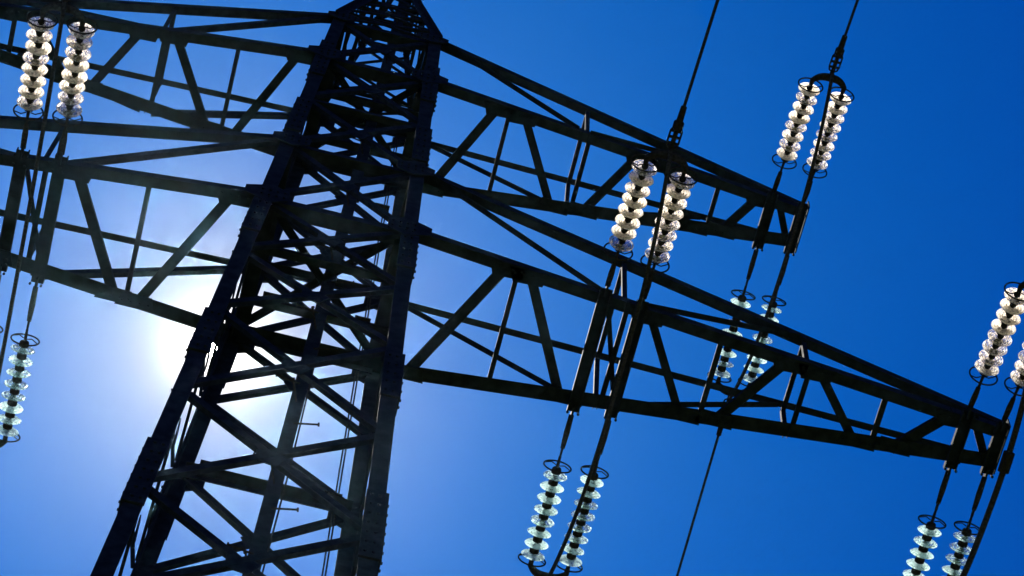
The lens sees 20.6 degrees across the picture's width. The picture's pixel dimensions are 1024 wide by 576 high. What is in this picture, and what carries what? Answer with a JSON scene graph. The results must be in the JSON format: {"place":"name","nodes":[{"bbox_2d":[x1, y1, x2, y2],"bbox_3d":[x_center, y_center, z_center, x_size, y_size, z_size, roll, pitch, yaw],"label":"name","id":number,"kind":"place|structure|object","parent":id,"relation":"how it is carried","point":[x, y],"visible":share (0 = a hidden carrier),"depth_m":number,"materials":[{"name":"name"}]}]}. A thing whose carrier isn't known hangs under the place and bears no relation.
{"place":"outdoors","nodes":[
{"label":"outdoors","id":0,"kind":"place"},
{"bbox_2d":[0,0,1023,575],"label":"sky","id":1,"kind":"structure","parent":0,"point":[912,238],"materials":[{"name":"blue"}]},
{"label":"conductor cable","id":2,"kind":"object","parent":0,"visible":0},
{"bbox_2d":[960,387,1023,575],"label":"jumper cable","id":3,"kind":"object","parent":2,"relation":"attached to","point":[1007,458],"visible":1,"depth_m":26.81,"materials":[{"name":"metal"}]},
{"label":"conductor cable","id":4,"kind":"object","parent":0,"visible":0},
{"bbox_2d":[0,2,66,374],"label":"jumper cable","id":5,"kind":"object","parent":4,"relation":"attached to","point":[35,172],"visible":1,"depth_m":26.74,"materials":[{"name":"metal"}]},
{"bbox_3d":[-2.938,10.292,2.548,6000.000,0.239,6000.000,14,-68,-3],"label":"ground","id":6,"kind":"structure","parent":0,"visible":0},
{"bbox_2d":[0,0,1010,575],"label":"lattice tower","id":7,"kind":"structure","parent":6,"relation":"on","point":[380,372],"depth_m":28.26,"materials":[{"name":"metal"}]},
{"bbox_2d":[0,286,39,442],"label":"insulator string","id":8,"kind":"object","parent":7,"relation":"attached to","point":[11,407],"visible":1,"depth_m":28.34,"materials":[{"name":"glass"}]},
{"bbox_2d":[0,436,7,447],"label":"yoke plate","id":9,"kind":"object","parent":8,"relation":"attached to","point":[2,444],"visible":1,"depth_m":28.59,"materials":[{"name":"metal"}]},
{"bbox_2d":[13,10,57,148],"bbox_3d":[-4.597,-1.984,27.047,0.301,0.301,1.590,14,-54,-3],"label":"insulator string","id":10,"kind":"object","parent":7,"relation":"attached to","point":[39,35],"visible":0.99,"depth_m":26.92,"materials":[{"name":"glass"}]},
{"bbox_2d":[52,16,97,154],"bbox_3d":[-4.220,-1.926,27.055,0.301,0.301,1.590,14,-54,-3],"label":"insulator string","id":11,"kind":"object","parent":7,"relation":"attached to","point":[73,73],"visible":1,"depth_m":26.93,"materials":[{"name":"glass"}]},
{"bbox_2d":[40,2,85,26],"bbox_3d":[-4.225,-2.601,26.564,0.437,0.092,0.189,14,-54,-3],"label":"yoke plate","id":12,"kind":"object","parent":11,"relation":"attached to","point":[70,9],"visible":1,"depth_m":26.52,"materials":[{"name":"metal"}]},
{"bbox_2d":[518,414,573,566],"bbox_3d":[0.392,2.068,28.640,0.301,0.301,1.730,14,-71,-3],"label":"insulator string","id":13,"kind":"object","parent":7,"relation":"attached to","point":[545,509],"visible":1,"depth_m":28.65,"materials":[{"name":"glass"}]},
{"bbox_2d":[528,560,569,575],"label":"yoke plate","id":14,"kind":"object","parent":13,"relation":"attached to","point":[534,571],"visible":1,"depth_m":28.91,"materials":[{"name":"metal"}]},
{"bbox_2d":[557,421,611,572],"bbox_3d":[0.769,2.126,28.648,0.301,0.301,1.730,14,-71,-3],"label":"insulator string","id":15,"kind":"object","parent":7,"relation":"attached to","point":[573,549],"visible":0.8,"depth_m":28.67,"materials":[{"name":"glass"}]},
{"bbox_2d":[603,153,660,286],"bbox_3d":[1.118,-0.637,27.360,0.301,0.301,1.590,14,-54,-3],"label":"insulator string","id":16,"kind":"object","parent":7,"relation":"attached to","point":[632,205],"visible":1,"depth_m":27.24,"materials":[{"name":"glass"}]},
{"bbox_2d":[640,166,697,298],"bbox_3d":[1.479,-0.516,27.394,0.301,0.301,1.590,14,-54,-3],"label":"insulator string","id":17,"kind":"object","parent":7,"relation":"attached to","point":[678,192],"visible":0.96,"depth_m":27.24,"materials":[{"name":"ceramic"}]},
{"bbox_2d":[643,150,688,173],"bbox_3d":[1.482,-1.223,26.890,0.437,0.092,0.189,14,-54,-3],"label":"yoke plate","id":18,"kind":"object","parent":17,"relation":"attached to","point":[680,160],"visible":1,"depth_m":26.84,"materials":[{"name":"metal"}]},
{"bbox_2d":[666,0,718,151],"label":"conductor cable","id":19,"kind":"object","parent":18,"relation":"attached to","point":[677,126],"visible":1,"depth_m":26.53,"materials":[{"name":"metal"}]},
{"bbox_2d":[707,249,758,382],"bbox_3d":[2.656,0.342,33.285,0.301,0.301,1.730,14,-71,-3],"label":"insulator string","id":20,"kind":"object","parent":7,"relation":"attached to","point":[727,353],"visible":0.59,"depth_m":33.30,"materials":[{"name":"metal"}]},
{"bbox_2d":[738,256,789,386],"bbox_3d":[3.020,0.411,33.298,0.301,0.301,1.730,14,-71,-3],"label":"insulator string","id":21,"kind":"object","parent":7,"relation":"attached to","point":[754,369],"visible":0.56,"depth_m":33.32,"materials":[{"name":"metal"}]},
{"bbox_2d":[715,377,747,396],"bbox_3d":[2.623,1.200,33.583,0.426,0.092,0.189,14,-71,-3],"label":"yoke plate","id":22,"kind":"object","parent":21,"relation":"attached to","point":[727,394],"visible":0.27,"depth_m":33.56,"materials":[{"name":"metal"}]},
{"bbox_2d":[676,396,728,575],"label":"conductor cable","id":23,"kind":"object","parent":22,"relation":"attached to","point":[719,432],"visible":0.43,"depth_m":34.03,"materials":[{"name":"metal"}]},
{"bbox_2d":[728,73,833,400],"bbox_3d":[3.102,-0.445,32.410,0.071,0.840,4.330,14,-68,-3],"label":"jumper cable","id":24,"kind":"object","parent":23,"relation":"attached to","point":[795,224],"visible":0.81,"depth_m":31.83,"materials":[{"name":"metal"}]},
{"bbox_2d":[772,77,822,192],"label":"insulator string","id":25,"kind":"object","parent":7,"relation":"attached to","point":[799,117],"visible":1,"depth_m":32.14,"materials":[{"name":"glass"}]},
{"bbox_2d":[809,73,846,92],"bbox_3d":[3.576,-2.329,31.793,0.426,0.092,0.189,14,-54,-3],"label":"yoke plate","id":26,"kind":"object","parent":25,"relation":"attached to","point":[839,81],"visible":1,"depth_m":31.75,"materials":[{"name":"metal"}]},
{"bbox_2d":[828,0,858,74],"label":"conductor cable","id":27,"kind":"object","parent":26,"relation":"attached to","point":[839,52],"visible":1,"depth_m":31.51,"materials":[{"name":"metal"}]},
{"bbox_2d":[802,87,854,200],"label":"insulator string","id":28,"kind":"object","parent":7,"relation":"attached to","point":[837,107],"visible":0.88,"depth_m":32.14,"materials":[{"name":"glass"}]},
{"bbox_2d":[903,470,950,575],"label":"insulator string","id":29,"kind":"object","parent":7,"relation":"attached to","point":[928,530],"visible":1,"depth_m":28.64,"materials":[{"name":"glass"}]},
{"bbox_2d":[942,476,986,575],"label":"insulator string","id":30,"kind":"object","parent":7,"relation":"attached to","point":[961,547],"visible":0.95,"depth_m":28.64,"materials":[{"name":"glass"}]},
{"bbox_2d":[967,282,1023,408],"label":"insulator string","id":31,"kind":"object","parent":7,"relation":"attached to","point":[994,350],"visible":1,"depth_m":27.60,"materials":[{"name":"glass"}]},
{"bbox_2d":[1017,281,1023,292],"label":"yoke plate","id":32,"kind":"object","parent":31,"relation":"attached to","point":[1020,287],"visible":1,"depth_m":27.23,"materials":[{"name":"metal"}]},
{"bbox_2d":[1002,342,1023,419],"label":"insulator string","id":33,"kind":"object","parent":7,"relation":"attached to","point":[1017,376],"visible":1,"depth_m":27.87,"materials":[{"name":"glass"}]},
{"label":"conductor cable","id":34,"kind":"object","parent":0,"visible":0},
{"bbox_2d":[547,150,672,575],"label":"jumper cable","id":35,"kind":"object","parent":34,"relation":"attached to","point":[621,370],"visible":1,"depth_m":27.21,"materials":[{"name":"metal"}]}
]}

